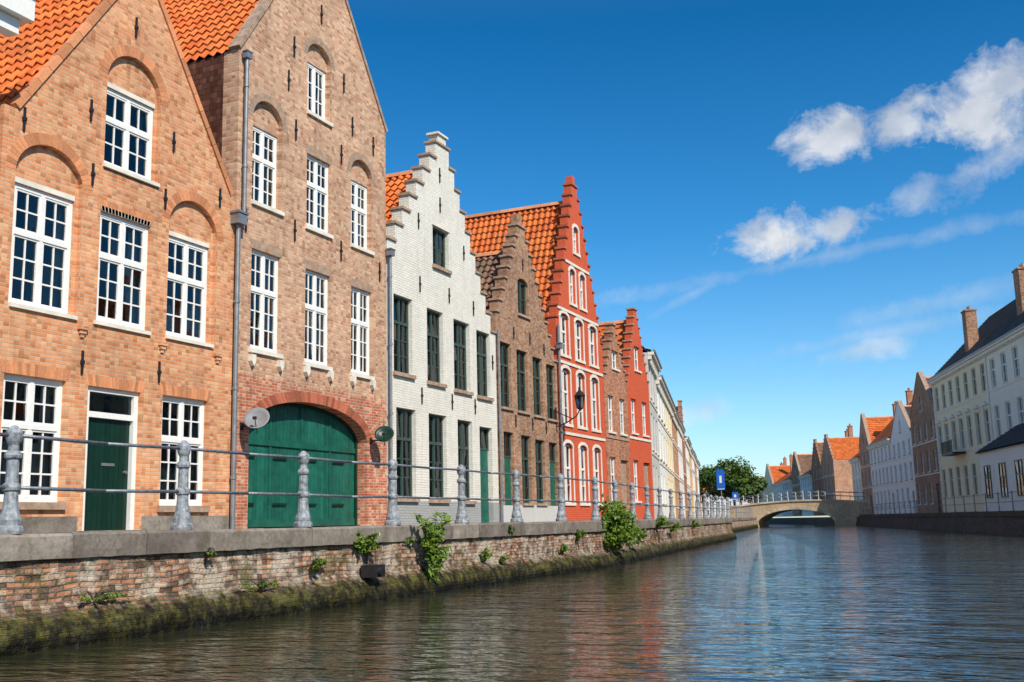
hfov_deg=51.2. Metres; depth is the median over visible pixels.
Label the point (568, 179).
gable finial block
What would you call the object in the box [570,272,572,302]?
window frame
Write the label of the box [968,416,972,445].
window frame
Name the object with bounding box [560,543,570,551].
fern clump
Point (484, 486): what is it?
door
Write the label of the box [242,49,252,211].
drainpipe
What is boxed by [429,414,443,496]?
window frame
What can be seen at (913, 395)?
gable coping
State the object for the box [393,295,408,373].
window frame
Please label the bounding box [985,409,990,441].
window frame
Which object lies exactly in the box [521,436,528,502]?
window frame
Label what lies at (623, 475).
door
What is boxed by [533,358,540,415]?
window frame
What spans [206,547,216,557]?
fern clump
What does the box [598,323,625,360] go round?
roof tiles
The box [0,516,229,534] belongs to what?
plinth and step
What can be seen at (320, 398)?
garage arch
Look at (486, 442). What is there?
window frame
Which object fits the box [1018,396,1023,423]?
window frame
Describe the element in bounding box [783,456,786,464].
chimney
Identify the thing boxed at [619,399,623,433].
window frame
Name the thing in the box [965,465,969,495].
window frame
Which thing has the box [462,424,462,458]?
curtain
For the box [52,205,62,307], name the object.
curtain
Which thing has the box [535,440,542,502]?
window frame
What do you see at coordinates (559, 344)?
drainpipe
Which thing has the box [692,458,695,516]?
front wall
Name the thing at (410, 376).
window sills
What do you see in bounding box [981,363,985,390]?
window frame
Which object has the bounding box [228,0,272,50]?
gable coping
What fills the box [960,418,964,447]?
window frame
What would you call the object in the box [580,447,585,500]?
window frame
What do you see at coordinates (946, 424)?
window frame
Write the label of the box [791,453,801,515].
front wall
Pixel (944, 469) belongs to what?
window frame
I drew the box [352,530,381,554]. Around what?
quay shrub
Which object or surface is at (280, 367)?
corbels
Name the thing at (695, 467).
front wall
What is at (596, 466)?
window frame
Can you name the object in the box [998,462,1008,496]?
window frame
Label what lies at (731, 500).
front wall
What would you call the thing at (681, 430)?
cornice
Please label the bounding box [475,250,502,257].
ridge tiles
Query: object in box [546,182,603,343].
gable step caps
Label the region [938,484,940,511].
door
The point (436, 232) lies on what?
window frame
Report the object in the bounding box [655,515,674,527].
fern clump
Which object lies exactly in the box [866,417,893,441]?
roof tiles
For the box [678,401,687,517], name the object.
front wall
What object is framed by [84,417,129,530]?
door
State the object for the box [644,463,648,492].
door
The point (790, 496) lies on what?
front wall
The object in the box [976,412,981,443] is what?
window frame
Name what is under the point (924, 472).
window sills
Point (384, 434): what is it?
satellite dish
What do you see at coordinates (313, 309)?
window frame
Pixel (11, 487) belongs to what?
quay railing
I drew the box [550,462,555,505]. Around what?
door
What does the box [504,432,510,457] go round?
window frame
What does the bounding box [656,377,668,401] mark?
cornice
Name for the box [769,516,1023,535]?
quay wall
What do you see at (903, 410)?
gable coping
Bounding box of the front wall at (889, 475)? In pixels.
[869,442,896,513]
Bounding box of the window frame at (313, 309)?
[305,269,326,365]
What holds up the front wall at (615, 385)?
on the ground
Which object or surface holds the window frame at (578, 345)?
attached to the front wall at (577, 512)
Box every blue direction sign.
[716,470,724,496]
[732,492,737,516]
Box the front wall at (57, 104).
[0,0,235,530]
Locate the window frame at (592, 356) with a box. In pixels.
[589,328,594,364]
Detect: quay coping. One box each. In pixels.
[0,518,731,561]
[731,517,756,520]
[859,510,1023,516]
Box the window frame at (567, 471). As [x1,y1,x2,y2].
[564,445,571,502]
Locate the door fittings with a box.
[101,463,127,473]
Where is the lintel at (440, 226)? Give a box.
[432,221,449,232]
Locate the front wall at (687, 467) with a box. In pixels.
[684,438,690,509]
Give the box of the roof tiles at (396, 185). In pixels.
[386,174,412,220]
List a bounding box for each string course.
[606,435,629,441]
[629,436,651,442]
[650,399,659,460]
[658,417,667,469]
[892,455,914,484]
[912,439,939,476]
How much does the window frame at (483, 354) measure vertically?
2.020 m
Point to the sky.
(799, 206)
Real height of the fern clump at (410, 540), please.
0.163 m
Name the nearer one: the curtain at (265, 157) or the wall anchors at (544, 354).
the curtain at (265, 157)
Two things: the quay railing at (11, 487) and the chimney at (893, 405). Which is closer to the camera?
the quay railing at (11, 487)
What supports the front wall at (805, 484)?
on the ground
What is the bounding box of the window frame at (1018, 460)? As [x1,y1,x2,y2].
[1014,459,1023,495]
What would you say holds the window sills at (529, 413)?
attached to the front wall at (506, 319)
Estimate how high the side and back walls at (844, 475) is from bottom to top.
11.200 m
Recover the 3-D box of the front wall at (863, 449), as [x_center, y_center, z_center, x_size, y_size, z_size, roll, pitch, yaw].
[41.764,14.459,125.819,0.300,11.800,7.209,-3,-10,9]
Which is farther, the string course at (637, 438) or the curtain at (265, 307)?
the string course at (637, 438)
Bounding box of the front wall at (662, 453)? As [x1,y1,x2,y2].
[656,387,668,517]
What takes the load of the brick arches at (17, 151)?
attached to the front wall at (57, 104)
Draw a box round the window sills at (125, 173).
[8,162,213,347]
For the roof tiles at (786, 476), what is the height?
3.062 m
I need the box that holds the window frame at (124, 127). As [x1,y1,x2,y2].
[104,88,152,179]
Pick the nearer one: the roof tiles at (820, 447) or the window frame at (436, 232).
the window frame at (436, 232)
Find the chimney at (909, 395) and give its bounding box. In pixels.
[905,388,912,404]
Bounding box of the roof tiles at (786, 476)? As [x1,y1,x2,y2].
[773,472,790,483]
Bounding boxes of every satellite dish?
[240,407,269,432]
[369,426,393,445]
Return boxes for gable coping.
[10,0,115,108]
[158,0,233,194]
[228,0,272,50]
[345,0,387,131]
[767,464,773,482]
[794,451,800,471]
[861,413,870,444]
[897,400,910,431]
[909,372,916,419]
[918,371,933,408]
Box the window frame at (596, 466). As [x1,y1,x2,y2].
[594,449,599,501]
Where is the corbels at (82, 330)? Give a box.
[77,325,222,363]
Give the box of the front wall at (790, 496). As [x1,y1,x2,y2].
[782,482,793,515]
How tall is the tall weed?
1.295 m
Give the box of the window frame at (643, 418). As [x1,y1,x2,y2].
[642,403,645,434]
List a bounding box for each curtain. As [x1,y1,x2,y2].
[0,386,51,494]
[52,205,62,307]
[125,228,137,322]
[138,111,143,174]
[160,406,195,499]
[166,252,198,336]
[263,137,266,203]
[264,259,267,347]
[306,204,318,227]
[316,279,318,360]
[351,341,361,370]
[358,189,358,244]
[397,467,405,495]
[400,302,401,371]
[435,418,436,496]
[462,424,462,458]
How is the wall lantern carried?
attached to the front wall at (506, 319)
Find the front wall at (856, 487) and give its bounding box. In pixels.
[851,462,862,500]
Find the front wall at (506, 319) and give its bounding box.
[489,225,559,521]
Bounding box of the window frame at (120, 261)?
[96,212,147,329]
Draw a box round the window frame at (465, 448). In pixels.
[458,420,469,500]
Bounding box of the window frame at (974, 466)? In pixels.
[973,464,977,494]
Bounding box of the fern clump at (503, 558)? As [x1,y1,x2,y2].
[498,554,509,563]
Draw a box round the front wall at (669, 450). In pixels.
[664,403,675,516]
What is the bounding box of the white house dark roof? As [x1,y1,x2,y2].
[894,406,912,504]
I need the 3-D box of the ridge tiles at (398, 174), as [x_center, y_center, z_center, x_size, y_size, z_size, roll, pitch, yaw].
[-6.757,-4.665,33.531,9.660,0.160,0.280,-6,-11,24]
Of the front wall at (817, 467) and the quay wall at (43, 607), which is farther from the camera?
the front wall at (817, 467)
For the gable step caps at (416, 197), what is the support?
on the front wall at (412, 260)
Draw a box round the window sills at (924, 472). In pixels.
[913,410,937,504]
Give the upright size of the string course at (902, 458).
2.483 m
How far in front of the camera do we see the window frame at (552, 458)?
37.82 m
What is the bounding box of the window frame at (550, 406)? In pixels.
[546,365,553,418]
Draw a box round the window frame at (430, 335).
[427,309,439,382]
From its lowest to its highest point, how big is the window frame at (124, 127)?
1.500 m
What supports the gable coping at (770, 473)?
on the front wall at (769, 487)
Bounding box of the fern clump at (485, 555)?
[479,546,493,561]
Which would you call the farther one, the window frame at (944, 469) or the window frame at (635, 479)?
the window frame at (944, 469)
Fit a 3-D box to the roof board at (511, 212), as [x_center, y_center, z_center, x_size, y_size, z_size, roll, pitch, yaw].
[-2.131,-2.145,44.829,10.680,5.322,2.715,-6,-11,24]
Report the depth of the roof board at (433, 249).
32.89 m
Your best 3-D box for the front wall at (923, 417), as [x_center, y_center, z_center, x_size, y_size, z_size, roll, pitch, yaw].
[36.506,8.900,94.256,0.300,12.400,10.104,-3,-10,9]
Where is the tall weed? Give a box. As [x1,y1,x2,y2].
[414,511,451,582]
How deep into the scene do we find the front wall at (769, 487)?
224.15 m
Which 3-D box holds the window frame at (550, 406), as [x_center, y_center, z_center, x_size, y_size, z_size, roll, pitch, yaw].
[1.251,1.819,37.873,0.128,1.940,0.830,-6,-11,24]
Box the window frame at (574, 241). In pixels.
[573,229,575,251]
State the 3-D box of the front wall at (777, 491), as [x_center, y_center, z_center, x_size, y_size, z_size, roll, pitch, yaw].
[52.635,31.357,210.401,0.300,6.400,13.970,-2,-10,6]
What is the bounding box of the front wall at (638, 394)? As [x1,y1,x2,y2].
[622,309,654,518]
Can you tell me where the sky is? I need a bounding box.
[346,0,1023,517]
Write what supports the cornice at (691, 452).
attached to the front wall at (691, 481)
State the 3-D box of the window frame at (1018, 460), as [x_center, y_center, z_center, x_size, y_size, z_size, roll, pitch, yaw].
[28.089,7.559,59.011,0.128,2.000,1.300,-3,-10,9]
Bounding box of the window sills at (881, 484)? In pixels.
[871,458,892,507]
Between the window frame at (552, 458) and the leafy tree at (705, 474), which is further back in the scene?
the leafy tree at (705, 474)
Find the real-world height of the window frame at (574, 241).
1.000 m
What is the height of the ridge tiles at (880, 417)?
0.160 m
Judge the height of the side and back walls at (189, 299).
10.620 m
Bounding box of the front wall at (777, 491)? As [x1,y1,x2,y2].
[773,485,784,516]
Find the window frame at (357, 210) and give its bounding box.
[351,180,366,248]
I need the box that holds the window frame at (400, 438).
[396,408,411,495]
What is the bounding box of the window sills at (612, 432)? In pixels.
[609,367,627,500]
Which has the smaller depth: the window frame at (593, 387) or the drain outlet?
the drain outlet
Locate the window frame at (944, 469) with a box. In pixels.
[943,469,947,497]
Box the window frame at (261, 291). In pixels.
[250,249,277,352]
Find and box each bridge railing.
[729,491,866,505]
[739,492,855,504]
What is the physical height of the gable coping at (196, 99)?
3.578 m
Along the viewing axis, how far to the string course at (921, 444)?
93.79 m
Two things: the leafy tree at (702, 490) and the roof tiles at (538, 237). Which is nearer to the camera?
the roof tiles at (538, 237)
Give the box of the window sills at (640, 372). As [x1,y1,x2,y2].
[632,369,649,502]
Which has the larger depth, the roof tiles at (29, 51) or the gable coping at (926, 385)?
the gable coping at (926, 385)
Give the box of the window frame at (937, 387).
[936,387,939,410]
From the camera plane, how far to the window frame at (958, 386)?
82.04 m
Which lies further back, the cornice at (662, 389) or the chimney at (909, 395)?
the chimney at (909, 395)
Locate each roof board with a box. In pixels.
[187,52,223,62]
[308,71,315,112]
[390,174,480,338]
[467,205,557,219]
[471,211,559,325]
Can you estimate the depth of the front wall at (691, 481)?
112.62 m
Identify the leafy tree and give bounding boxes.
[698,464,731,502]
[699,474,723,509]
[708,455,755,505]
[732,473,767,502]
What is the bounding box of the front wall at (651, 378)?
[643,352,660,518]
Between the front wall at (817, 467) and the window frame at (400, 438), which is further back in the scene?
the front wall at (817, 467)
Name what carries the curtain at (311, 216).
hanging from the front wall at (279, 26)
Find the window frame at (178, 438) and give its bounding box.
[159,396,203,505]
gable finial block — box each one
[426,131,447,144]
[511,214,521,224]
[565,176,574,183]
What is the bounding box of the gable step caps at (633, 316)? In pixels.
[621,307,649,381]
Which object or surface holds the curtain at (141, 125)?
hanging from the front wall at (57, 104)
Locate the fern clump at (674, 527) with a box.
[669,521,683,531]
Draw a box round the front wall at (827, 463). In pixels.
[821,435,837,515]
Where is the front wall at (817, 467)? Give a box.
[811,439,824,515]
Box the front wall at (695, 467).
[694,463,697,492]
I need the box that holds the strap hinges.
[248,456,343,505]
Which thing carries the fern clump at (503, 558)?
on the quay wall at (43, 607)
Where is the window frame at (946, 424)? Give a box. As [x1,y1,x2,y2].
[946,424,949,451]
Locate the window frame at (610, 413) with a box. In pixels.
[608,396,612,430]
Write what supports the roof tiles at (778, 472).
on the roof board
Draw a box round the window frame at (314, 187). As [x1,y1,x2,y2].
[306,155,327,232]
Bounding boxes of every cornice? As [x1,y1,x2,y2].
[0,0,34,36]
[647,352,660,377]
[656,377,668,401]
[664,395,675,415]
[671,412,680,428]
[678,423,684,436]
[685,437,690,449]
[689,447,693,457]
[781,480,791,483]
[798,474,810,479]
[849,458,859,464]
[866,439,890,450]
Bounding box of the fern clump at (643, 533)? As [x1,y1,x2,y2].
[637,529,647,540]
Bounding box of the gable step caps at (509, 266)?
[487,223,557,362]
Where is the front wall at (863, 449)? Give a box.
[859,415,873,513]
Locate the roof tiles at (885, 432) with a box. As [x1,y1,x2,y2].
[869,401,911,444]
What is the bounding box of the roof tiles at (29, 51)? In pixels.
[0,0,102,104]
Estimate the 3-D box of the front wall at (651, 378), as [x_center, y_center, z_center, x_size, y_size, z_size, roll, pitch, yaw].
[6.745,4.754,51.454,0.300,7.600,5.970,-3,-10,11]
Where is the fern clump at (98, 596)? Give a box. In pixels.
[80,589,132,600]
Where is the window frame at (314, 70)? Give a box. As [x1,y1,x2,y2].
[307,63,324,118]
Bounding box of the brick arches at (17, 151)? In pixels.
[0,45,223,400]
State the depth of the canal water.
12.35 m
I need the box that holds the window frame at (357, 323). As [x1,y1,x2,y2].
[351,287,368,374]
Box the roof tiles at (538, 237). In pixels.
[465,204,560,320]
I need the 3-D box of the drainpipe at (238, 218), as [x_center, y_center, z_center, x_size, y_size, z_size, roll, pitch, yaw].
[-5.616,0.526,21.759,0.240,6.540,0.340,-6,-11,24]
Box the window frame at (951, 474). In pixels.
[950,468,954,496]
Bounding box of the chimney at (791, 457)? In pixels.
[789,454,792,471]
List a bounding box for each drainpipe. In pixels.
[230,209,248,528]
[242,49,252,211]
[386,248,395,458]
[497,329,503,521]
[555,324,564,507]
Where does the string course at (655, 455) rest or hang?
attached to the front wall at (651, 378)
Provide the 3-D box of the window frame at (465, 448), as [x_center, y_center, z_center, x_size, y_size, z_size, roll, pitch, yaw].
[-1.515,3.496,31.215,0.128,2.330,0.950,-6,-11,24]
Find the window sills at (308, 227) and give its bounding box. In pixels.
[248,109,374,379]
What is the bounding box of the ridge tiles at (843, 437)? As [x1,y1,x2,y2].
[829,437,858,438]
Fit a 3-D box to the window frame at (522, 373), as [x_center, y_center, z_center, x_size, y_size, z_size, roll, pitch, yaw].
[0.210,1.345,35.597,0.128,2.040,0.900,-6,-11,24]
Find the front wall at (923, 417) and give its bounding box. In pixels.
[910,372,943,512]
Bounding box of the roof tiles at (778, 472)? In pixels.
[770,466,789,481]
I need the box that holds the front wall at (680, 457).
[677,429,685,517]
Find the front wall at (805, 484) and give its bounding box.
[800,475,813,515]
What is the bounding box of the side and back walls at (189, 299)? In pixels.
[183,249,198,436]
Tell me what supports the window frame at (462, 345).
attached to the front wall at (412, 260)
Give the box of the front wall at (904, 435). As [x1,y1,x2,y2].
[891,402,917,513]
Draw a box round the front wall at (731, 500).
[701,494,749,517]
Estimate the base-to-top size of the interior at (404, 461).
6.770 m
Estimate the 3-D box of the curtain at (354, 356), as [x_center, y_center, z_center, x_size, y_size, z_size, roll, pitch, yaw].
[-3.969,0.431,26.526,0.036,0.851,0.890,-6,-11,24]
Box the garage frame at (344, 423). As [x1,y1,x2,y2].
[268,403,357,525]
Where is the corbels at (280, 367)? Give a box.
[248,354,375,389]
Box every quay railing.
[0,425,730,533]
[695,501,752,516]
[860,490,1023,514]
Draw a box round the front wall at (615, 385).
[602,325,630,519]
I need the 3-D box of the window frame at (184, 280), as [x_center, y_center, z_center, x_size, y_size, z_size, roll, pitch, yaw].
[-6.450,-0.981,20.957,0.128,1.980,1.220,-6,-11,24]
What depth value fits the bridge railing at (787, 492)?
129.10 m
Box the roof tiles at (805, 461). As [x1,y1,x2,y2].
[797,454,811,472]
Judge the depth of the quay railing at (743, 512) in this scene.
96.28 m
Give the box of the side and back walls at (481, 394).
[479,339,482,447]
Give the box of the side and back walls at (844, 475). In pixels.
[835,459,853,499]
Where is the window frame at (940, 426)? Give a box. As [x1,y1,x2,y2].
[939,426,942,452]
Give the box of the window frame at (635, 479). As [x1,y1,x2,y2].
[633,460,637,500]
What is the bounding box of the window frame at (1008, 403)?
[1006,401,1012,428]
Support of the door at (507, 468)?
attached to the front wall at (506, 319)
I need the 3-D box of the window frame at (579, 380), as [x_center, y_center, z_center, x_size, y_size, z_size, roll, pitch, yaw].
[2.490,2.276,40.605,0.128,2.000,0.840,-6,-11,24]
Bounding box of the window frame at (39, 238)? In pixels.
[8,183,72,313]
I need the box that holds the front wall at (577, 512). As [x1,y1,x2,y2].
[548,185,607,520]
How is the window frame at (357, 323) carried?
attached to the front wall at (279, 26)
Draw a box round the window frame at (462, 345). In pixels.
[453,320,466,390]
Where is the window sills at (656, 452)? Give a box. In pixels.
[650,396,659,503]
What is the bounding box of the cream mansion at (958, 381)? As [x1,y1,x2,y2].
[927,299,1015,511]
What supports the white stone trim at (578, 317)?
attached to the front wall at (577, 512)
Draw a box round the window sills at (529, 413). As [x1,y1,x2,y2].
[501,313,558,505]
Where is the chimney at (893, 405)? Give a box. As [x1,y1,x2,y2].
[892,401,895,415]
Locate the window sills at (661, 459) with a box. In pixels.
[658,415,667,505]
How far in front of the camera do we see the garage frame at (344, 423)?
26.09 m
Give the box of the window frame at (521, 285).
[517,281,525,314]
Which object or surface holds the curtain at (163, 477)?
hanging from the front wall at (57, 104)
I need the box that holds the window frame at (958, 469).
[957,467,961,496]
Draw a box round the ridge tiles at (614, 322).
[598,320,625,325]
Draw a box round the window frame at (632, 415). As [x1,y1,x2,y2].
[631,399,634,432]
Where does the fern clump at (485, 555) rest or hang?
on the quay wall at (43, 607)
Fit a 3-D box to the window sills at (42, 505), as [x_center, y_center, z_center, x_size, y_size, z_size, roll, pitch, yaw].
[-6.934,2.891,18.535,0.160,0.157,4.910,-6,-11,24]
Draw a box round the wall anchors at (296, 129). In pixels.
[245,5,380,281]
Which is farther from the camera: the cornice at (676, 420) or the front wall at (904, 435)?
the front wall at (904, 435)
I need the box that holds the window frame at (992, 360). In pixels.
[991,358,996,386]
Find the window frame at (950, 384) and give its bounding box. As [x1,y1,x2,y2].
[949,381,952,404]
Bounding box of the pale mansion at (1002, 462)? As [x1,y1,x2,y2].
[974,263,1023,510]
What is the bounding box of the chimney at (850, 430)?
[847,424,852,436]
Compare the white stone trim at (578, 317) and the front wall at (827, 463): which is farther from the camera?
the front wall at (827, 463)
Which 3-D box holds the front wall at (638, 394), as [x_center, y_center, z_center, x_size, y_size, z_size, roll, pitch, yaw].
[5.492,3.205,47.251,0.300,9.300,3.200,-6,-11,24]
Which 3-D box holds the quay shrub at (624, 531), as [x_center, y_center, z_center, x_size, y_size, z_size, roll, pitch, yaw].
[2.985,5.164,30.007,1.614,1.766,2.960,-9,-12,39]
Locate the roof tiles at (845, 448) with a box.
[829,438,858,459]
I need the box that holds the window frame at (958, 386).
[956,376,960,401]
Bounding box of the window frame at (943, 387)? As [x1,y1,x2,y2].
[942,384,945,407]
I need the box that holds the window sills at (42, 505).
[0,502,209,511]
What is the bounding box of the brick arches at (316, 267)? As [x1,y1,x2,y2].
[248,36,375,292]
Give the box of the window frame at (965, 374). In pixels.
[964,372,968,397]
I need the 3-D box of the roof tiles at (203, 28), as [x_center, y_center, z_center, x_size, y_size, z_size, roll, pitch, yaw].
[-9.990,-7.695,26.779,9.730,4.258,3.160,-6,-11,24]
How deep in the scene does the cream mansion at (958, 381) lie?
81.48 m
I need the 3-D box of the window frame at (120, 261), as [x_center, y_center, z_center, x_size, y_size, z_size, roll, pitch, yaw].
[-7.108,-1.237,19.333,0.128,1.990,1.240,-6,-11,24]
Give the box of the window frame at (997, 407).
[995,405,1001,436]
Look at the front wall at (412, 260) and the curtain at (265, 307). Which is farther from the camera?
the front wall at (412, 260)
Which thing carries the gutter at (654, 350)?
on the cornice at (654, 364)
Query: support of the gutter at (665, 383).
on the cornice at (662, 389)
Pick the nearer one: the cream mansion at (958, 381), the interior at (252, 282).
the interior at (252, 282)
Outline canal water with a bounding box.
[0,524,1023,681]
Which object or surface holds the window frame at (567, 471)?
attached to the front wall at (577, 512)
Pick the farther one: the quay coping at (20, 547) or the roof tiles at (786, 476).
the roof tiles at (786, 476)
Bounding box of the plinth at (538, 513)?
[500,505,557,521]
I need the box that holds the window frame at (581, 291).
[580,277,582,307]
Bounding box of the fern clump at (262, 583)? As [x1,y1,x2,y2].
[239,578,278,587]
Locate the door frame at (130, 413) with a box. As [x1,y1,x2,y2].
[82,386,137,530]
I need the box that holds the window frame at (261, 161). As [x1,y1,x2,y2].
[252,126,276,208]
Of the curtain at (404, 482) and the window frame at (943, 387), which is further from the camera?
the window frame at (943, 387)
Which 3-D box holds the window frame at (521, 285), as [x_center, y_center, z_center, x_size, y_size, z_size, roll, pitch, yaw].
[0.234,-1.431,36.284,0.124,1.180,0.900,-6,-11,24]
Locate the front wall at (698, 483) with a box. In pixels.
[697,467,700,509]
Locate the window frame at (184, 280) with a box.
[166,236,207,342]
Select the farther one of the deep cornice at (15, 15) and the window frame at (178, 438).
the window frame at (178, 438)
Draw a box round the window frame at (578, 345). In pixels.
[575,322,580,359]
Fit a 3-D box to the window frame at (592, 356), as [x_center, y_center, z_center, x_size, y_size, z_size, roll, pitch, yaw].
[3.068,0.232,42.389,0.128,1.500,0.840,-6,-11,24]
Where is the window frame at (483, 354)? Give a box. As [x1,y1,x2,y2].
[476,331,486,396]
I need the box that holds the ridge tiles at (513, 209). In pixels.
[465,201,562,218]
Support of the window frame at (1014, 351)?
in the pale mansion at (1002, 462)
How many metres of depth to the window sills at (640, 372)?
47.06 m
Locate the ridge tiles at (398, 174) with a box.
[386,170,412,177]
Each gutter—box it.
[652,349,661,368]
[660,375,669,393]
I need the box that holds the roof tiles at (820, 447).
[817,443,822,457]
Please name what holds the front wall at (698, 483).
on the ground
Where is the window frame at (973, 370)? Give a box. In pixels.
[972,368,976,394]
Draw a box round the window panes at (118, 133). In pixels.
[104,95,143,171]
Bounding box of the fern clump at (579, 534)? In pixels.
[576,528,585,540]
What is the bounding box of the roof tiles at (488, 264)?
[475,254,502,309]
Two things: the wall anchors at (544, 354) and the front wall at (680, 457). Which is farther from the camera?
the front wall at (680, 457)
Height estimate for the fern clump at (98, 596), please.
0.135 m
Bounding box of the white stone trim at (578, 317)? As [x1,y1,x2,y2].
[557,223,605,505]
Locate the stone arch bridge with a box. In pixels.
[729,499,867,526]
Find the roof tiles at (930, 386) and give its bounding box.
[925,378,932,391]
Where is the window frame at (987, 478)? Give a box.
[983,465,992,497]
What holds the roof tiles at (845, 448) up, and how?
on the roof board
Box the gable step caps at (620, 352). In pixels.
[601,323,627,380]
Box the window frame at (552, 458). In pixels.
[549,443,554,462]
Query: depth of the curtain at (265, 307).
23.48 m
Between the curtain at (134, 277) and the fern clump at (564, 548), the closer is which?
the curtain at (134, 277)
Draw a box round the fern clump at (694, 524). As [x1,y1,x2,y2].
[691,518,702,527]
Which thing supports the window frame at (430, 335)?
attached to the front wall at (412, 260)
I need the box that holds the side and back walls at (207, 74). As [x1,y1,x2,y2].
[187,54,354,341]
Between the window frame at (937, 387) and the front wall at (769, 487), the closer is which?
the window frame at (937, 387)
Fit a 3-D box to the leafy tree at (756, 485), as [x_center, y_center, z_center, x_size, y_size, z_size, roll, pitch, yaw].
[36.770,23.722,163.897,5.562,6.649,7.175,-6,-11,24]
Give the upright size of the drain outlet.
0.200 m
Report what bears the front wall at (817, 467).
on the ground
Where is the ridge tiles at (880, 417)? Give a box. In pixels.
[866,416,893,417]
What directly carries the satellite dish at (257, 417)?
attached to the front wall at (279, 26)
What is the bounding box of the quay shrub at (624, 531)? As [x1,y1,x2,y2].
[598,494,644,551]
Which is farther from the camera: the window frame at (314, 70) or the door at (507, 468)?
the door at (507, 468)
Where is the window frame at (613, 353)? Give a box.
[611,351,615,367]
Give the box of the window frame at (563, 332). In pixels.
[560,315,566,354]
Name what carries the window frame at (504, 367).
attached to the front wall at (506, 319)
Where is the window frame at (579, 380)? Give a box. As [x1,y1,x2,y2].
[577,375,583,426]
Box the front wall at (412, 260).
[386,142,498,524]
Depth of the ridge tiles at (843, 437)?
158.47 m
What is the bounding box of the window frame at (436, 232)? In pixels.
[432,227,444,267]
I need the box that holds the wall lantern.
[555,386,584,430]
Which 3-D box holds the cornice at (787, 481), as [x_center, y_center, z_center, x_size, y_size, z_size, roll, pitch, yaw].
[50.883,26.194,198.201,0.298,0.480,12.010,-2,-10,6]
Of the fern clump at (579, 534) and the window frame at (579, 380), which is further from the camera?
the window frame at (579, 380)
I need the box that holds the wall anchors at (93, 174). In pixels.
[22,17,221,382]
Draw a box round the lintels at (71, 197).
[15,81,208,247]
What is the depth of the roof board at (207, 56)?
23.50 m
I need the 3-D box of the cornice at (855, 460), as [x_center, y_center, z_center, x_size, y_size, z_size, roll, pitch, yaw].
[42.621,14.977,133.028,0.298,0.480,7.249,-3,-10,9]
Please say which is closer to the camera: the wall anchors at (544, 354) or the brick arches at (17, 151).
the brick arches at (17, 151)
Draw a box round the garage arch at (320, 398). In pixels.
[243,391,372,443]
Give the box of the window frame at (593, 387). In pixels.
[591,379,596,429]
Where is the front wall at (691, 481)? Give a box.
[689,454,694,517]
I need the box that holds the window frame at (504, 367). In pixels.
[500,342,508,406]
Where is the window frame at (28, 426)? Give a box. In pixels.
[0,374,62,501]
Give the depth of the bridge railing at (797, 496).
135.40 m
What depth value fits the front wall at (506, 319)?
35.87 m
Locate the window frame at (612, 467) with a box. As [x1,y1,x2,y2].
[610,457,613,499]
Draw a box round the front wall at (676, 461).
[671,417,679,518]
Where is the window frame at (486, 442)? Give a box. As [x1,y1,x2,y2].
[479,427,488,450]
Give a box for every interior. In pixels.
[2,192,181,467]
[250,134,311,358]
[394,299,460,496]
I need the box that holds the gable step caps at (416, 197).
[386,139,496,333]
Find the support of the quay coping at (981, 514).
on the quay wall at (1009, 525)
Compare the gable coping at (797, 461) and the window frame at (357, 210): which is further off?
the gable coping at (797, 461)
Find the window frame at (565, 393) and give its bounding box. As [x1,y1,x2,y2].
[562,370,568,423]
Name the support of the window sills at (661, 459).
attached to the front wall at (662, 453)
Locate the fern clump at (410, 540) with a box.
[405,536,417,544]
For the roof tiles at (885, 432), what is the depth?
118.55 m
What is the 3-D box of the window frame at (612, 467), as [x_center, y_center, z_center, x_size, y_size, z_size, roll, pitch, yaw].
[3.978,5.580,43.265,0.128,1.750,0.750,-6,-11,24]
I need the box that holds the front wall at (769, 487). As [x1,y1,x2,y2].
[764,465,774,516]
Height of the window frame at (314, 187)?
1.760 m
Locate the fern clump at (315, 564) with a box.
[309,557,328,571]
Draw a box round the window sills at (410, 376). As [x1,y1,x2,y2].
[393,264,493,503]
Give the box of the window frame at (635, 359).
[634,347,637,369]
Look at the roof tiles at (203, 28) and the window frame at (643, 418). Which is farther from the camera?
the window frame at (643, 418)
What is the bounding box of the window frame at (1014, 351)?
[1013,346,1019,376]
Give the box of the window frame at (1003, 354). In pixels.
[1001,352,1007,381]
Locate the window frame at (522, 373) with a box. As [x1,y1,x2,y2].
[516,350,525,411]
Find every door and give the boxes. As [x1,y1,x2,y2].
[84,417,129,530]
[247,406,354,527]
[480,450,488,522]
[504,457,510,504]
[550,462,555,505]
[621,461,627,518]
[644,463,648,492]
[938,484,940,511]
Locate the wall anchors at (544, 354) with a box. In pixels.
[513,259,546,433]
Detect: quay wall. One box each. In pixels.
[0,523,736,656]
[731,520,757,532]
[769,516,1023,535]
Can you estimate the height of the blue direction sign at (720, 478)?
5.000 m
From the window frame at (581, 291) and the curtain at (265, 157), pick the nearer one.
the curtain at (265, 157)
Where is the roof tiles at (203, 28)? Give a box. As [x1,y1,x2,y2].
[161,0,258,62]
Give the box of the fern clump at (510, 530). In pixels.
[508,524,515,533]
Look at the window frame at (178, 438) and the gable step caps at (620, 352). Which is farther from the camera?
the gable step caps at (620, 352)
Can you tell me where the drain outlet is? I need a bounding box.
[361,564,384,577]
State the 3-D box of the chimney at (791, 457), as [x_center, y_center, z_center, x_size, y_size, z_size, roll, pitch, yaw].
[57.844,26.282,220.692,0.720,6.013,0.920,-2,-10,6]
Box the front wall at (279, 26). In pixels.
[222,0,386,528]
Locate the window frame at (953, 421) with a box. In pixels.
[953,421,956,450]
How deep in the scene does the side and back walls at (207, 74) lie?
23.20 m
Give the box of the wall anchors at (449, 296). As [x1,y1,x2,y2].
[418,168,493,413]

